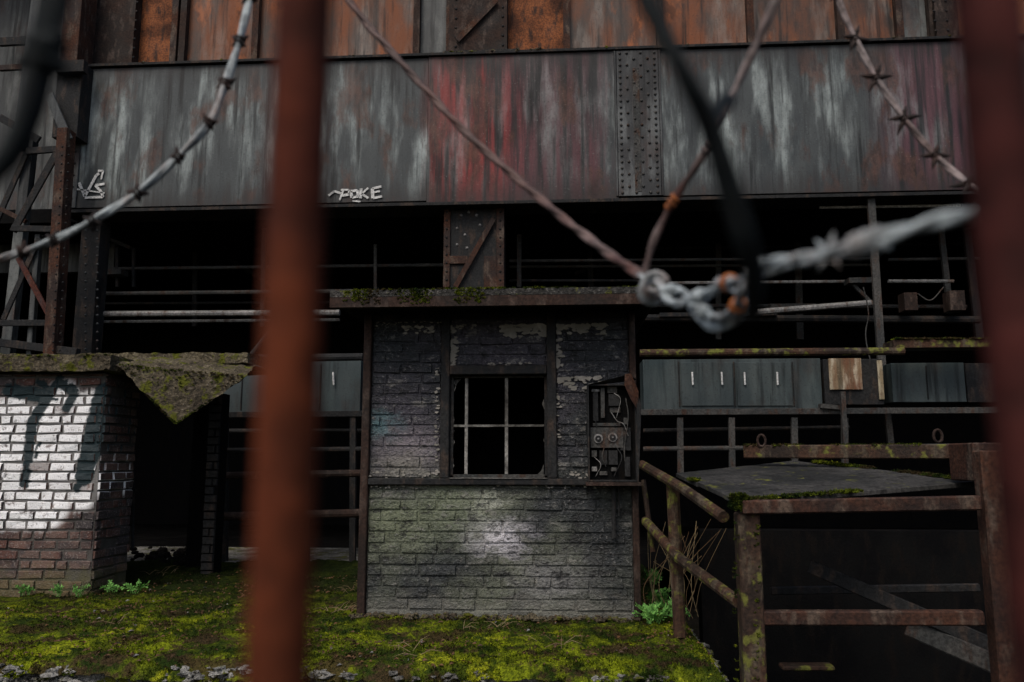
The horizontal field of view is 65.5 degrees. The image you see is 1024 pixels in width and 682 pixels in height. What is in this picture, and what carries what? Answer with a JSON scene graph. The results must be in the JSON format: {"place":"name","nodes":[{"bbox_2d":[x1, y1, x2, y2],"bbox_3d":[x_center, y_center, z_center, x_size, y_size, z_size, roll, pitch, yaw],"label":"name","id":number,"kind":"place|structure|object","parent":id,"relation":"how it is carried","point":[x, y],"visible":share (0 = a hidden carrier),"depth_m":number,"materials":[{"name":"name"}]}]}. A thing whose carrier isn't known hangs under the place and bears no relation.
{"place":"outdoors","nodes":[
{"label":"outdoors","id":0,"kind":"place"},
{"bbox_2d":[0,0,258,262],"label":"barbed wire","id":1,"kind":"object","parent":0,"point":[92,221],"visible":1,"depth_m":1.25,"materials":[{"name":"metal"}]},
{"bbox_2d":[0,558,725,681],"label":"mossy ground","id":2,"kind":"structure","parent":0,"point":[379,673],"depth_m":5.39,"materials":[{"name":"green plant"}]},
{"bbox_2d":[0,374,138,596],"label":"bricks","id":3,"kind":"object","parent":2,"relation":"on","point":[33,505],"visible":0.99,"depth_m":7.32,"materials":[{"name":"white brick"}]},
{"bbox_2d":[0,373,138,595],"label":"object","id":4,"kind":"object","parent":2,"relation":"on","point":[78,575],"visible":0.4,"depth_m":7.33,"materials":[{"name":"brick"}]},
{"bbox_2d":[15,580,149,596],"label":"green weeds","id":5,"kind":"object","parent":2,"relation":"on","point":[57,589],"visible":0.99,"depth_m":7.06,"materials":[{"name":"green plant"}]},
{"bbox_2d":[330,284,660,622],"bbox_3d":[-0.072,0.986,6.887,2.495,2.524,2.223,-1,-8,4],"label":"brick booth","id":6,"kind":"object","parent":2,"relation":"on","point":[479,498],"visible":0.91,"depth_m":6.24,"materials":[{"name":"brick"}]},
{"bbox_2d":[450,375,546,478],"bbox_3d":[-0.108,0.674,6.304,0.771,0.814,0.130,-1,-8,4],"label":"window frame","id":7,"kind":"structure","parent":6,"relation":"in","point":[540,475],"depth_m":6.33,"materials":[{"name":"metal"}]},
{"bbox_2d":[585,373,641,537],"bbox_3d":[0.775,0.871,6.083,0.430,1.248,0.184,-1,-8,4],"label":"electrical switch box","id":8,"kind":"object","parent":6,"relation":"attached to","point":[613,426],"visible":1,"depth_m":6.12,"materials":[{"name":"metal"}]},
{"bbox_2d":[632,567,689,623],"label":"green weeds","id":9,"kind":"object","parent":2,"relation":"on","point":[651,611],"visible":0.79,"depth_m":5.96,"materials":[{"name":"green plant"}]},
{"bbox_2d":[643,519,726,619],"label":"bare twigs","id":10,"kind":"object","parent":2,"relation":"on","point":[649,577],"visible":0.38,"depth_m":6.19,"materials":[{"name":"brown plant"}]},
{"bbox_2d":[92,565,667,656],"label":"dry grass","id":11,"kind":"structure","parent":0,"point":[353,606],"depth_m":5.75,"materials":[{"name":"plant"}]},
{"bbox_2d":[647,569,699,641],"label":"ground","id":12,"kind":"structure","parent":0,"point":[693,623],"depth_m":12.54,"materials":[{"name":"soil"}]},
{"bbox_2d":[0,546,728,681],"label":"concrete platform","id":13,"kind":"structure","parent":12,"relation":"on","point":[237,554],"depth_m":4.79,"materials":[{"name":"black concrete"}]},
{"bbox_2d":[0,352,258,573],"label":"brick shed ruin","id":14,"kind":"object","parent":13,"relation":"on","point":[178,387],"visible":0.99,"depth_m":8.13,"materials":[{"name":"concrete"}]},
{"bbox_2d":[130,394,229,573],"bbox_3d":[-4.154,1.504,9.488,2.158,2.296,2.864,-1,-8,4],"label":"dark doorway","id":15,"kind":"structure","parent":14,"relation":"in","point":[203,548],"depth_m":8.65,"materials":[{"name":"brick"}]},
{"bbox_2d":[0,0,990,568],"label":"derelict steelworks","id":16,"kind":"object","parent":12,"relation":"on","point":[578,112],"visible":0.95,"depth_m":10.81,"materials":[{"name":"paint"}]},
{"bbox_2d":[243,0,1023,681],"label":"iron bar fence","id":17,"kind":"object","parent":12,"relation":"on","point":[989,34],"visible":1,"depth_m":0.25,"materials":[{"name":"red metal"}]},
{"bbox_2d":[0,0,72,181],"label":"barbed wire","id":18,"kind":"object","parent":17,"relation":"attached to","point":[40,62],"visible":1,"depth_m":0.33,"materials":[{"name":"black metal"}]},
{"bbox_2d":[635,0,765,322],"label":"barbed wire","id":19,"kind":"object","parent":17,"relation":"attached to","point":[735,208],"visible":1,"depth_m":0.34,"materials":[{"name":"black metal"}]},
{"bbox_2d":[712,90,737,121],"bbox_3d":[0.103,-0.112,0.394,0.008,0.044,0.049,-4,-10,28],"label":"barbed wire","id":20,"kind":"object","parent":17,"relation":"attached to","point":[724,102],"visible":0.59,"depth_m":0.40,"materials":[{"name":"grey metal"}]},
{"bbox_2d":[637,208,970,323],"bbox_3d":[0.191,-0.072,0.676,0.074,0.106,0.575,1,-9,-10],"label":"barbed wire","id":21,"kind":"object","parent":17,"relation":"attached to","point":[876,239],"visible":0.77,"depth_m":0.48,"materials":[{"name":"metal"}]},
{"bbox_2d":[637,270,670,306],"bbox_3d":[0.169,-0.063,0.958,0.035,0.035,0.065,-1,-8,4],"label":"wire tie knot","id":22,"kind":"object","parent":21,"relation":"attached to","point":[645,297],"visible":0.67,"depth_m":0.94,"materials":[{"name":"grey metal"}]},
{"bbox_2d":[344,0,641,280],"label":"barbed wire","id":23,"kind":"object","parent":22,"relation":"attached to","point":[609,254],"visible":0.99,"depth_m":1.29,"materials":[{"name":"metal"}]},
{"bbox_2d":[641,0,779,274],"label":"barbed wire","id":24,"kind":"object","parent":22,"relation":"attached to","point":[700,159],"visible":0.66,"depth_m":0.91,"materials":[{"name":"metal"}]},
{"bbox_2d":[653,273,737,308],"bbox_3d":[0.190,-0.060,0.819,0.027,0.059,0.228,1,-8,-7],"label":"barbed wire","id":25,"kind":"object","parent":21,"relation":"attached to","point":[700,295],"visible":0.85,"depth_m":0.82,"materials":[{"name":"metal"}]},
{"bbox_2d":[687,276,745,331],"bbox_3d":[0.198,-0.034,0.772,0.019,0.050,0.147,1,-8,-5],"label":"barbed wire","id":26,"kind":"object","parent":21,"relation":"attached to","point":[723,325],"visible":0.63,"depth_m":0.76,"materials":[{"name":"metal"}]},
{"bbox_2d":[726,218,971,296],"bbox_3d":[0.209,-0.056,0.537,0.028,0.028,0.260,3,-9,-17],"label":"barbed wire","id":27,"kind":"object","parent":21,"relation":"attached to","point":[821,246],"visible":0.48,"depth_m":0.52,"materials":[{"name":"metal"}]},
{"bbox_2d":[639,428,1012,681],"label":"rusty steel platform","id":28,"kind":"structure","parent":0,"point":[751,493],"depth_m":4.64,"materials":[{"name":"metal"}]},
{"bbox_2d":[696,528,990,681],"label":"retaining wall","id":29,"kind":"structure","parent":0,"point":[883,653],"depth_m":7.16,"materials":[{"name":"black concrete"}]},
{"bbox_2d":[830,0,968,193],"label":"barbed wire","id":30,"kind":"object","parent":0,"point":[904,118],"visible":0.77,"depth_m":1.54,"materials":[{"name":"metal"}]}
]}

